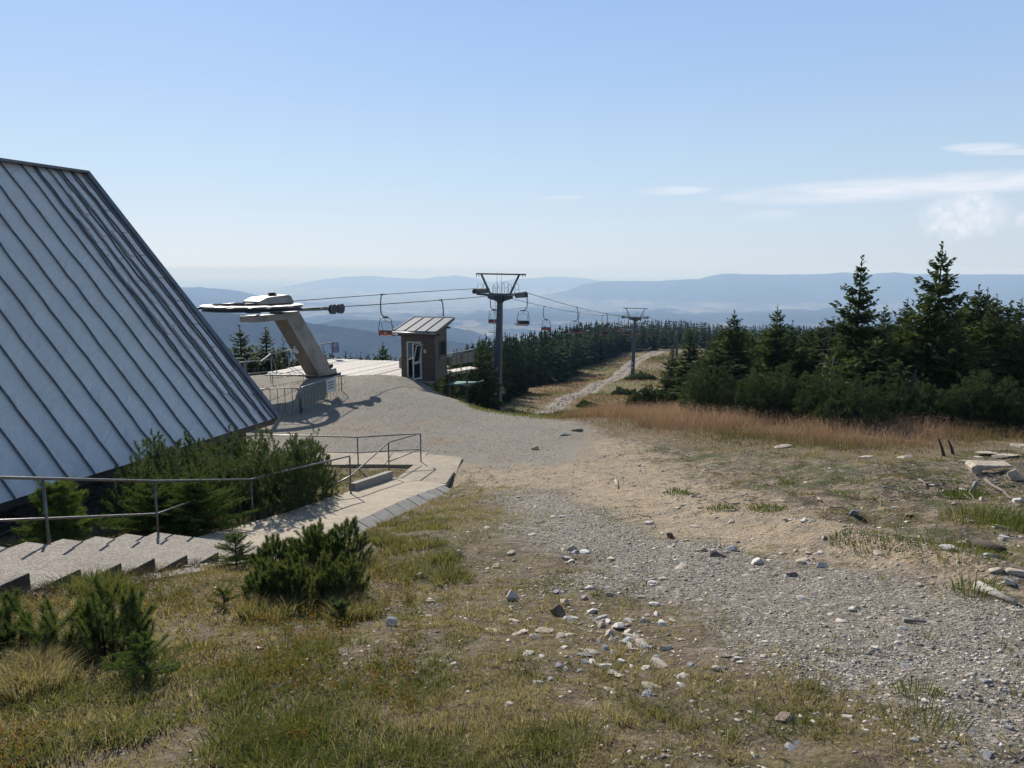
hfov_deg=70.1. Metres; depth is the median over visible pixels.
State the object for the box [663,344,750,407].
spruce tree
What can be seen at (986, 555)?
stone
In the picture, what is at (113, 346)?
mountain lodge
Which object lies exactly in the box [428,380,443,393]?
spruce tree
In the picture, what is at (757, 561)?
stone
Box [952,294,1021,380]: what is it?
spruce tree
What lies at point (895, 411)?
dwarf pine
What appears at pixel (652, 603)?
stone
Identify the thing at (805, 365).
spruce tree
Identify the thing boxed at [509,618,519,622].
stone
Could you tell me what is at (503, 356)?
spruce tree
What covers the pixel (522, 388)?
spruce tree
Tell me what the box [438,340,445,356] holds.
window
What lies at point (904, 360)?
spruce tree
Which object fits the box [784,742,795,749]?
stone
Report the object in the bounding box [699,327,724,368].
spruce tree
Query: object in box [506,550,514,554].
stone
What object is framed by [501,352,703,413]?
meadow grass
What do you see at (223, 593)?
spruce sapling
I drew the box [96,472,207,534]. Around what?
young spruce
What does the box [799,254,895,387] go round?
spruce tree
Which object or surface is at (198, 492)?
young spruce
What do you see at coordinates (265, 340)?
spruce tree
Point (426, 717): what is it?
short grass
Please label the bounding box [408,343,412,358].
window
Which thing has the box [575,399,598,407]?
dwarf pine
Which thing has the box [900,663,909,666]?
stone
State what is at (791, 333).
spruce tree
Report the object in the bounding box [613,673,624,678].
stone
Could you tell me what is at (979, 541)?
rock
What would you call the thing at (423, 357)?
control cabin
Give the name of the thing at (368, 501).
concrete path
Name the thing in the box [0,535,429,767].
bilberry shrubs
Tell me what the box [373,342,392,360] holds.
spruce tree
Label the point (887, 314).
spruce tree
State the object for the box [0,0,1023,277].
sky
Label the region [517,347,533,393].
spruce tree
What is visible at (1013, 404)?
dwarf pine
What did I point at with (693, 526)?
stone
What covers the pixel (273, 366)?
spruce tree
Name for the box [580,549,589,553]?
stone
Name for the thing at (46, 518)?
handrail
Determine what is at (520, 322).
lift chair
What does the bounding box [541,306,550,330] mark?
lift chair
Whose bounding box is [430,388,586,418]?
bank grass
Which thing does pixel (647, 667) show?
stone
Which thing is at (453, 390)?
spruce tree
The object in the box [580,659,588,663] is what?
stone
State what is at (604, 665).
stone
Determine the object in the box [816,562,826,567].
stone
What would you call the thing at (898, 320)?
spruce tree
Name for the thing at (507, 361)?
spruce tree
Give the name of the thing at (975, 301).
spruce tree
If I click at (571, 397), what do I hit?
trail stones
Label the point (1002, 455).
rock
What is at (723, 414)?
seed heads
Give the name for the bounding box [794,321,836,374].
spruce tree
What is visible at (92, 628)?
dwarf pine
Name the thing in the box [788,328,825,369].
spruce tree
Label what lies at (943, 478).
twig litter
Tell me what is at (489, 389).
spruce tree
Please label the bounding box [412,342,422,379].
door
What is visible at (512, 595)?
stone
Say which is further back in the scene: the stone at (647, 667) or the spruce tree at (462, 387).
the spruce tree at (462, 387)
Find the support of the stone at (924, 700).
on the gravel track
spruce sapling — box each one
[98,629,191,687]
[207,587,239,611]
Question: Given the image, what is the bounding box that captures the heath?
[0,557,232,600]
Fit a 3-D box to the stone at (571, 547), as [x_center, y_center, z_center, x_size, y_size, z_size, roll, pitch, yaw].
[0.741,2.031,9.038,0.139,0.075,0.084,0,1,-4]
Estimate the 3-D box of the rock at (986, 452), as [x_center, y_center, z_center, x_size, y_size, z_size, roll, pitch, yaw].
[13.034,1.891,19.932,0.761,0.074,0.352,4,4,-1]
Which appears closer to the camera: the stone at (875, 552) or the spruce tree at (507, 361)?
the stone at (875, 552)
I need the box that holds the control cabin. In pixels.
[392,316,454,383]
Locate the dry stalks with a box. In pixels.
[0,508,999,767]
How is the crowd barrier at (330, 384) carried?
on the gravel yard at (573, 444)
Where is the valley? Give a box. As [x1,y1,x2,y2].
[174,277,1016,346]
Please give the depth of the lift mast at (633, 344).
143.15 m
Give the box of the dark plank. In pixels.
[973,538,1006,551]
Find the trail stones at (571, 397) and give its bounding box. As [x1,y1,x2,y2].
[530,351,658,413]
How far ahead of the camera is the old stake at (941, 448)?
19.92 m
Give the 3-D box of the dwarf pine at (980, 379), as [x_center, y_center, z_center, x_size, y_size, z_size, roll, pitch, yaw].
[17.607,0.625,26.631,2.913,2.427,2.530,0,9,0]
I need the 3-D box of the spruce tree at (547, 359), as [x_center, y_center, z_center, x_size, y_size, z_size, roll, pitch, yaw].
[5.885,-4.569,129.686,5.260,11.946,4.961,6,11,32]
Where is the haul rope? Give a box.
[202,288,695,338]
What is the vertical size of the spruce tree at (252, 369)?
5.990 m
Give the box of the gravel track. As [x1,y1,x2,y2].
[492,489,1023,767]
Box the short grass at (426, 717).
[0,558,1023,767]
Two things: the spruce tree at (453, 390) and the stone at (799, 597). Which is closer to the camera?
the stone at (799, 597)
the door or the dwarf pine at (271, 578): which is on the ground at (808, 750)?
the dwarf pine at (271, 578)
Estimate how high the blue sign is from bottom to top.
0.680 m
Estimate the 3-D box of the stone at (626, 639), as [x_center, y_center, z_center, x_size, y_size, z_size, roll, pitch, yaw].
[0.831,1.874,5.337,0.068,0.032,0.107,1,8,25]
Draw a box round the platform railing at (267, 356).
[261,342,332,370]
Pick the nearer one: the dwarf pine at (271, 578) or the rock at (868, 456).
the dwarf pine at (271, 578)
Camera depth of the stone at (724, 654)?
4.93 m
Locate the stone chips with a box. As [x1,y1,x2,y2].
[24,415,1023,767]
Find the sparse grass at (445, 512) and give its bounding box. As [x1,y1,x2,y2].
[0,445,1023,583]
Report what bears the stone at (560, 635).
on the ground at (808, 750)
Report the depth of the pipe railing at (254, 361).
42.88 m
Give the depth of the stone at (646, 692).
4.21 m
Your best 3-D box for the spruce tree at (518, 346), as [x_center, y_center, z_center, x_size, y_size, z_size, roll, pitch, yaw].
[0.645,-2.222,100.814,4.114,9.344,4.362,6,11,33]
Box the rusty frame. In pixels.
[270,372,303,384]
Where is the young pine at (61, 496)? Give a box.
[10,475,108,543]
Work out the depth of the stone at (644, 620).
5.87 m
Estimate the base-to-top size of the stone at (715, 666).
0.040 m
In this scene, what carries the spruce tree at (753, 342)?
on the ground at (808, 750)
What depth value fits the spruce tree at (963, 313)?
35.82 m
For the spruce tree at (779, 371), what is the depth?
37.31 m
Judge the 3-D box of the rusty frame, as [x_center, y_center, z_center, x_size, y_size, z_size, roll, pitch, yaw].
[-12.101,-0.255,38.888,1.838,0.636,0.938,0,9,0]
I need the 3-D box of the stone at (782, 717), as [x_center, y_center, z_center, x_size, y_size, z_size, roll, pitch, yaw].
[1.429,1.752,3.824,0.098,0.056,0.063,9,13,44]
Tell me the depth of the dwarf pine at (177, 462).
13.78 m
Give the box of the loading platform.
[266,359,450,396]
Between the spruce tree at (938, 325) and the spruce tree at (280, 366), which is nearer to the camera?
the spruce tree at (938, 325)
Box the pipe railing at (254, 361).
[239,359,269,373]
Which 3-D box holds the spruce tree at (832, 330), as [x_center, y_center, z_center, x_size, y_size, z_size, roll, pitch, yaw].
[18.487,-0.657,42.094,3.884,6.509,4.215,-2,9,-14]
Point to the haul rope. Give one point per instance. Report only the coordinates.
(405, 302)
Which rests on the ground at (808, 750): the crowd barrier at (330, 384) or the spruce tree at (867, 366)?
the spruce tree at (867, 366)
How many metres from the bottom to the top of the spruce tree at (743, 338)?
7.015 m
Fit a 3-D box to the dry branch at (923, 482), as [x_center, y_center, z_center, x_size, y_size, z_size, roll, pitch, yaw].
[7.949,1.911,14.092,0.278,0.132,0.732,0,9,0]
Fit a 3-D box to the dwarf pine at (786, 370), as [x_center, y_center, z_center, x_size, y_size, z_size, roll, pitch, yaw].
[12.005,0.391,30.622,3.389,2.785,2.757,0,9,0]
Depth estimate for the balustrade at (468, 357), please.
44.38 m
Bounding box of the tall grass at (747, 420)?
[472,401,1023,455]
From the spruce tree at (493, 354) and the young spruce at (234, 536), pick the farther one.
the spruce tree at (493, 354)
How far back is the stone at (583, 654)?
4.98 m
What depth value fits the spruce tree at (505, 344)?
97.03 m
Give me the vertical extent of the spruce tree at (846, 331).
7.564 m
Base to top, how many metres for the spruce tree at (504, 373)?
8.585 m
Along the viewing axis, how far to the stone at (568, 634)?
5.49 m
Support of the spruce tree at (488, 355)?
on the ground at (808, 750)
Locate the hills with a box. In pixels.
[181,272,1023,372]
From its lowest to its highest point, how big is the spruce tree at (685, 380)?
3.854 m
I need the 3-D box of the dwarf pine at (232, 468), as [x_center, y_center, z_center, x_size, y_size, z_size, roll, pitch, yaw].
[-6.005,1.932,15.385,2.467,2.270,4.191,0,9,0]
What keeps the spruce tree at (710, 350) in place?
on the ground at (808, 750)
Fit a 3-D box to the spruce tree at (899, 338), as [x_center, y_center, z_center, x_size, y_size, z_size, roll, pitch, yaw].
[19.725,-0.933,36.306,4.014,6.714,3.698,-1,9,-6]
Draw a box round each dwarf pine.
[0,572,159,666]
[96,429,234,527]
[182,424,277,515]
[233,424,339,520]
[239,550,371,608]
[246,515,374,572]
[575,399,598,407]
[610,386,637,395]
[624,370,656,380]
[624,384,669,407]
[679,349,745,414]
[707,377,758,411]
[730,367,800,421]
[763,360,820,417]
[791,369,852,425]
[811,362,891,430]
[852,372,915,423]
[867,376,939,427]
[899,372,976,427]
[928,371,1002,428]
[954,368,1022,432]
[980,373,1023,434]
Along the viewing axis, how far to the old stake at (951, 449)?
20.30 m
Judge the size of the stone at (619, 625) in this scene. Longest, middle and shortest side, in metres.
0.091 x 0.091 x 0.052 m
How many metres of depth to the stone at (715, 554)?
8.46 m
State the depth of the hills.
11763.27 m
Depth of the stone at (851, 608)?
6.07 m
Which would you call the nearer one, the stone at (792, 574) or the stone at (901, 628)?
the stone at (901, 628)
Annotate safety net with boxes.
[445,375,483,402]
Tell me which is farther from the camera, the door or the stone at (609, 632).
the door
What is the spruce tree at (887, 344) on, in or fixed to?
on the ground at (808, 750)
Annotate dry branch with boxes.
[918,478,939,487]
[983,478,1023,501]
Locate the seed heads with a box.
[557,398,1023,448]
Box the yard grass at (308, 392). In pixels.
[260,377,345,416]
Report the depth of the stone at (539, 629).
5.63 m
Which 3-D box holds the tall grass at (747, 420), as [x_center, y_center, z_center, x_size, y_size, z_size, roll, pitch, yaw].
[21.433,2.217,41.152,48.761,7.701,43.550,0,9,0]
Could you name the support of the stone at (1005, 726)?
on the gravel track
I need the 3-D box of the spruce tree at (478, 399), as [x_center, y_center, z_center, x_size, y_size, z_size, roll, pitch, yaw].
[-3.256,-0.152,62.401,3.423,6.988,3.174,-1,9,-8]
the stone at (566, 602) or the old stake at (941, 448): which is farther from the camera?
the old stake at (941, 448)
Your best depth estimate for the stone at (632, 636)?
5.46 m
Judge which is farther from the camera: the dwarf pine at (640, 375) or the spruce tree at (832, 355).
the dwarf pine at (640, 375)
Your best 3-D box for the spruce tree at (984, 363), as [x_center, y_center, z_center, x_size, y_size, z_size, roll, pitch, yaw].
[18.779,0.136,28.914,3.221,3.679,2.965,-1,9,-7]
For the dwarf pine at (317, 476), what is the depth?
15.04 m
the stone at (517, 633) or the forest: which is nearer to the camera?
the stone at (517, 633)
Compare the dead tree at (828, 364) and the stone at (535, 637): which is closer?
the stone at (535, 637)
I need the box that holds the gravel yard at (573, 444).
[246,375,591,468]
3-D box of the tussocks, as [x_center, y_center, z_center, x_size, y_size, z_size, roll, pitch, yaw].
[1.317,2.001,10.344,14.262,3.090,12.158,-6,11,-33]
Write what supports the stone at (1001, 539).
on the ground at (808, 750)
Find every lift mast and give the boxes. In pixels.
[472,271,527,411]
[621,308,648,374]
[668,321,686,357]
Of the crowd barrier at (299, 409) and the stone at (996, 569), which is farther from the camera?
the crowd barrier at (299, 409)
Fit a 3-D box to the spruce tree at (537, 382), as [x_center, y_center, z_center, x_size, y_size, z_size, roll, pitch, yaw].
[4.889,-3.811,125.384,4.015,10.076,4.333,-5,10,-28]
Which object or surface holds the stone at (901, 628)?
on the gravel track
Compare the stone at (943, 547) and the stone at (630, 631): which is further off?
the stone at (943, 547)
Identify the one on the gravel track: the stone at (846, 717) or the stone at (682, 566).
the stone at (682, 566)
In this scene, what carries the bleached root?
on the ground at (808, 750)
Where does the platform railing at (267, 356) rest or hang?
on the loading platform
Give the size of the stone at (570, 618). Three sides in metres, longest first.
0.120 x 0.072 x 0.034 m
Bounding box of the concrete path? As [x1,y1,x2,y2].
[196,452,461,554]
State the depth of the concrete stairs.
8.79 m
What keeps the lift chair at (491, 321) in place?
hanging from the haul rope
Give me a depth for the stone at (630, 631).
5.57 m
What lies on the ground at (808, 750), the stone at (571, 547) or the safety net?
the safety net
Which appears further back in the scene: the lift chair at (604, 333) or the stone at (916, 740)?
the lift chair at (604, 333)
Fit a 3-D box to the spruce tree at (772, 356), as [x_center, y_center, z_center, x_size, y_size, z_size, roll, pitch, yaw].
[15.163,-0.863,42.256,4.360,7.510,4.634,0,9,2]
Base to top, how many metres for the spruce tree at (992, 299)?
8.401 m
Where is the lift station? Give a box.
[197,292,344,377]
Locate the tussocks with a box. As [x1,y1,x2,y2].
[0,480,1023,767]
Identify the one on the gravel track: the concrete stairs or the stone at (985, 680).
the stone at (985, 680)
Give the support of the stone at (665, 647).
on the ground at (808, 750)
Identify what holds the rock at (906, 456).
on the ground at (808, 750)
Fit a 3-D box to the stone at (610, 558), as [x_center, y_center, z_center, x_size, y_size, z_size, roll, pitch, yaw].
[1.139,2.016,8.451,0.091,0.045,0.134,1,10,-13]
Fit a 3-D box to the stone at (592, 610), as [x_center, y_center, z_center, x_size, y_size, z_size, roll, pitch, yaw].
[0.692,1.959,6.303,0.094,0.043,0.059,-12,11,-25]
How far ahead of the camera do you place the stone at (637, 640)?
5.28 m
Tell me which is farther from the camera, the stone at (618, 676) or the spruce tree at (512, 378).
the spruce tree at (512, 378)
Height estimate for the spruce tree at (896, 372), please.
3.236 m
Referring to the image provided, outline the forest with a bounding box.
[450,319,913,383]
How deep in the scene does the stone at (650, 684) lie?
4.35 m
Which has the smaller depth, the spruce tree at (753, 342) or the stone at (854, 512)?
the stone at (854, 512)
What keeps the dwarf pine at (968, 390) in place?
on the ground at (808, 750)
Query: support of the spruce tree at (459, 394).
on the ground at (808, 750)
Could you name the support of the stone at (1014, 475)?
on the ground at (808, 750)
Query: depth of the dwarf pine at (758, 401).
29.86 m
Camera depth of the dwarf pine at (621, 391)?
101.01 m
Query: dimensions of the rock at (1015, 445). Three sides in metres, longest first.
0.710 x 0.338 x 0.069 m
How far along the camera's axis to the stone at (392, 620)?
5.84 m
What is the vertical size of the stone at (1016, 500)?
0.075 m
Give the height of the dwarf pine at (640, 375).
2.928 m
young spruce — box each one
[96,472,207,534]
[128,468,260,536]
[208,531,255,568]
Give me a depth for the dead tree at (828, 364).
33.84 m
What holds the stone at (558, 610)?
on the ground at (808, 750)
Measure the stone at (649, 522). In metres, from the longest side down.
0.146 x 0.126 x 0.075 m
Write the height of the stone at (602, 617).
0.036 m
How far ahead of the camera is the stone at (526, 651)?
5.03 m
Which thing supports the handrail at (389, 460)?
on the concrete path
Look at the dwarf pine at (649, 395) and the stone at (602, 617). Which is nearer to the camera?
the stone at (602, 617)
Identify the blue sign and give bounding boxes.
[332,342,338,351]
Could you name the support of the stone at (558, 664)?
on the ground at (808, 750)
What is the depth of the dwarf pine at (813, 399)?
28.01 m
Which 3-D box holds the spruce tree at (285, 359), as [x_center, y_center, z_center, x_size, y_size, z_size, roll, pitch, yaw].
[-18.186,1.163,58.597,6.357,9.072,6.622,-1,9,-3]
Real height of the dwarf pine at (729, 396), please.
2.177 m
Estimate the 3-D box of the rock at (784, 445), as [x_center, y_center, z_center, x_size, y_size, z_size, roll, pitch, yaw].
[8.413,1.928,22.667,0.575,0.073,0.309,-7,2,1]
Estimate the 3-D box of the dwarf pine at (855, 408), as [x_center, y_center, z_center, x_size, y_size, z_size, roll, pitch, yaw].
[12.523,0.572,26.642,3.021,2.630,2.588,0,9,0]
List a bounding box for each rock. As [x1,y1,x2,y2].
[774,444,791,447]
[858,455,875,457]
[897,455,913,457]
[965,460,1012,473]
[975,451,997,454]
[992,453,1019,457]
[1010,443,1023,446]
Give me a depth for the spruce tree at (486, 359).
70.07 m
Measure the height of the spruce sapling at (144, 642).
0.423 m
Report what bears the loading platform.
on the ground at (808, 750)
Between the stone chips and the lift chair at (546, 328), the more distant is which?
the lift chair at (546, 328)
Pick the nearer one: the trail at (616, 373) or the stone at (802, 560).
the stone at (802, 560)
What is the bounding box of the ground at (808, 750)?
[0,336,1023,767]
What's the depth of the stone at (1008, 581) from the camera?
6.56 m
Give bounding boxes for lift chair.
[378,294,396,335]
[488,299,496,323]
[516,292,529,325]
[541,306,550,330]
[568,307,579,332]
[577,313,584,332]
[599,313,608,334]
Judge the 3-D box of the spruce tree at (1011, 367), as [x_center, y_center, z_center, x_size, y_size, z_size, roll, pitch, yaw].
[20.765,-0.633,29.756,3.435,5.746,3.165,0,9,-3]
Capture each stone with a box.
[386,616,396,626]
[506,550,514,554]
[506,589,519,599]
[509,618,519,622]
[512,630,527,634]
[523,650,533,654]
[529,634,541,639]
[535,627,553,633]
[550,604,565,615]
[555,632,564,637]
[555,662,561,668]
[560,598,568,604]
[561,556,571,559]
[565,616,578,620]
[565,632,575,636]
[567,545,576,550]
[577,651,591,656]
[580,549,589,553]
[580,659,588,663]
[587,608,595,612]
[597,614,606,619]
[597,621,604,627]
[599,663,611,669]
[601,644,608,650]
[605,629,613,636]
[607,556,615,560]
[613,622,624,628]
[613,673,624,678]
[621,633,640,639]
[621,636,630,643]
[625,629,633,633]
[634,638,645,646]
[639,618,649,622]
[641,681,660,688]
[641,689,652,696]
[642,665,649,669]
[644,521,653,524]
[649,601,659,605]
[650,657,667,668]
[658,619,665,625]
[659,645,671,649]
[667,532,674,537]
[675,563,688,568]
[676,672,689,677]
[690,525,701,527]
[710,551,725,556]
[712,665,720,671]
[718,652,730,656]
[726,545,736,550]
[751,557,763,564]
[775,712,794,722]
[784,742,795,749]
[785,572,797,576]
[796,557,810,563]
[797,595,804,599]
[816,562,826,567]
[841,714,854,719]
[848,606,855,610]
[849,509,858,515]
[871,646,881,649]
[873,549,882,555]
[897,626,906,629]
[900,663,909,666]
[909,737,918,741]
[921,698,929,702]
[939,544,954,550]
[979,678,990,683]
[979,749,991,758]
[983,553,1002,558]
[988,567,1004,572]
[998,537,1006,541]
[1003,724,1014,729]
[1004,578,1015,585]
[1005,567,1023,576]
[1006,470,1023,480]
[1012,498,1021,502]
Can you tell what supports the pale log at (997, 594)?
on the ground at (808, 750)
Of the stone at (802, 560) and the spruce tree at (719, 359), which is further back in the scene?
the spruce tree at (719, 359)
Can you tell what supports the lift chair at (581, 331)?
hanging from the haul rope
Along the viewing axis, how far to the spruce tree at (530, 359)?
128.86 m
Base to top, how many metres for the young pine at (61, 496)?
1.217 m
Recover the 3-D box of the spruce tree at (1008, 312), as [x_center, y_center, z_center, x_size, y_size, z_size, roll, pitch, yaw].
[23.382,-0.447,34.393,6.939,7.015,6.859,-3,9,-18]
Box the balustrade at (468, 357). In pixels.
[447,349,477,376]
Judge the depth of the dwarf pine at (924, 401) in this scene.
26.77 m
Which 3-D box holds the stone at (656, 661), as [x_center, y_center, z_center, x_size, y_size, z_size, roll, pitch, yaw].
[0.975,1.849,4.814,0.083,0.043,0.135,-3,9,-19]
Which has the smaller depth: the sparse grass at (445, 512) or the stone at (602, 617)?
the stone at (602, 617)
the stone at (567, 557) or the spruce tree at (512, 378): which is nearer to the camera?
the stone at (567, 557)
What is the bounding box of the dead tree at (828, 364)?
[821,352,843,383]
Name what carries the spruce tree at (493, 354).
on the ground at (808, 750)
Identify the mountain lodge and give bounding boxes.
[0,158,280,535]
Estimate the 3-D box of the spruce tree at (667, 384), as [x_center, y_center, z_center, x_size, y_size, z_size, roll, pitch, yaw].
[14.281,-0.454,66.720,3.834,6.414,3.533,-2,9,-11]
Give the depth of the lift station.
37.95 m
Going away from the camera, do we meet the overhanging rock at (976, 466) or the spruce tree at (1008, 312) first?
the overhanging rock at (976, 466)
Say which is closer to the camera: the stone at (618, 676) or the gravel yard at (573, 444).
the stone at (618, 676)
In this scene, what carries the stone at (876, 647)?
on the gravel track
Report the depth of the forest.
217.05 m
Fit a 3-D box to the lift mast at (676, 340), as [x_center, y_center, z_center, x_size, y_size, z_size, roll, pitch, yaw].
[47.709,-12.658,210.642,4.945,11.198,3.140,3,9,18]
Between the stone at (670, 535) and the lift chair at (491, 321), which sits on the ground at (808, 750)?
the stone at (670, 535)
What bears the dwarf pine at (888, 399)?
on the ground at (808, 750)
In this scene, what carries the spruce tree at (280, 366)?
on the ground at (808, 750)
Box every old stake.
[937,438,945,455]
[947,440,954,454]
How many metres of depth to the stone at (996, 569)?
6.79 m
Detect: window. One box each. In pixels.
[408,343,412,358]
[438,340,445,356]
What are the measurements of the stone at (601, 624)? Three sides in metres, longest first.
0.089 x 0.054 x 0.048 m
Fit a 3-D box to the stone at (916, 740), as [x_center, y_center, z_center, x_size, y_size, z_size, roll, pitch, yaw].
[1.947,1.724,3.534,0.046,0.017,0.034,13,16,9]
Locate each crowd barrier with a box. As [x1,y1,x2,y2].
[260,388,300,414]
[300,375,341,412]
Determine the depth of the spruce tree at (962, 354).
30.01 m
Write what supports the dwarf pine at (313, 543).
on the ground at (808, 750)
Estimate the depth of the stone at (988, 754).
3.37 m
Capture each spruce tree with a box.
[228,324,273,374]
[245,355,265,375]
[251,326,282,371]
[266,348,276,369]
[274,349,288,370]
[276,342,297,375]
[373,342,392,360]
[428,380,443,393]
[437,354,465,400]
[450,348,470,400]
[453,365,465,397]
[459,342,487,406]
[465,341,506,410]
[468,340,508,407]
[471,337,490,393]
[476,340,502,406]
[491,337,512,399]
[494,343,513,403]
[502,342,513,395]
[502,342,518,391]
[503,333,517,376]
[503,334,528,391]
[505,333,522,396]
[505,337,530,393]
[508,342,523,395]
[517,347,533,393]
[523,337,538,387]
[529,334,550,387]
[532,326,554,384]
[655,344,680,400]
[658,326,704,404]
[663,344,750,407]
[668,359,705,404]
[691,310,765,390]
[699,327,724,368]
[700,337,713,363]
[733,325,756,360]
[742,331,757,362]
[746,327,767,364]
[748,307,803,382]
[750,362,800,390]
[776,320,801,366]
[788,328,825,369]
[788,348,817,384]
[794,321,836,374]
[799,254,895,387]
[802,336,846,393]
[810,317,838,381]
[828,341,911,395]
[834,309,867,343]
[864,320,900,365]
[865,359,919,397]
[868,304,900,353]
[885,241,1005,393]
[885,314,901,339]
[887,299,915,352]
[890,348,934,382]
[914,325,977,397]
[947,284,1003,356]
[949,341,1022,397]
[950,297,978,331]
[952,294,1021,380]
[973,287,1000,330]
[978,300,1023,351]
[989,298,1023,393]
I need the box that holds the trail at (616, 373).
[537,350,663,412]
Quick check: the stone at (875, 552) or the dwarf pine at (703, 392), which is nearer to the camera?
the stone at (875, 552)
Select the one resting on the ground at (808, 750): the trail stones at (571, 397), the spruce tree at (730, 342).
the spruce tree at (730, 342)
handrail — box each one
[0,455,351,544]
[246,433,421,486]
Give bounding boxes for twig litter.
[622,456,1023,518]
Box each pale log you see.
[902,617,925,622]
[973,581,1017,604]
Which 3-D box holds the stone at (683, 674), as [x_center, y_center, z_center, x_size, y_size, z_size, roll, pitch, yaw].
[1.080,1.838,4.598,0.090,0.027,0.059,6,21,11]
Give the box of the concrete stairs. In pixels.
[0,532,274,597]
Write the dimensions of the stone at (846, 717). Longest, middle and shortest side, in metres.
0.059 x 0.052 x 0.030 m
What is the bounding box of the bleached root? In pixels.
[959,481,978,492]
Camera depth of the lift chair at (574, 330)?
84.22 m
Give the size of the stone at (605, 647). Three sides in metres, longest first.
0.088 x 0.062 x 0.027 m
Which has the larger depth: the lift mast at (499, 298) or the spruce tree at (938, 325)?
the lift mast at (499, 298)
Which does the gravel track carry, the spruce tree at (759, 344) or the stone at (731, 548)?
the stone at (731, 548)
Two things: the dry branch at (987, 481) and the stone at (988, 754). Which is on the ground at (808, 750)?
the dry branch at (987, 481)
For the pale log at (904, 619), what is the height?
0.039 m
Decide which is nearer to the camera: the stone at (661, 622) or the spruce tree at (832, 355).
the stone at (661, 622)
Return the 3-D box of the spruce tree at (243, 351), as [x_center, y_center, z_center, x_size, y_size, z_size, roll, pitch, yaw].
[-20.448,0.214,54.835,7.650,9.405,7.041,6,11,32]
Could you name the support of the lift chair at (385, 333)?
hanging from the haul rope
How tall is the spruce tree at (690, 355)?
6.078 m
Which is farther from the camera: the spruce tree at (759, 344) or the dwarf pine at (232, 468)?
the spruce tree at (759, 344)
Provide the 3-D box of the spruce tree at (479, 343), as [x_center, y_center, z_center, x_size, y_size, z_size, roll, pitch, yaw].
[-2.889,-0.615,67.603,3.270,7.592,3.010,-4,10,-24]
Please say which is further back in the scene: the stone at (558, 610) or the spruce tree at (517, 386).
the spruce tree at (517, 386)

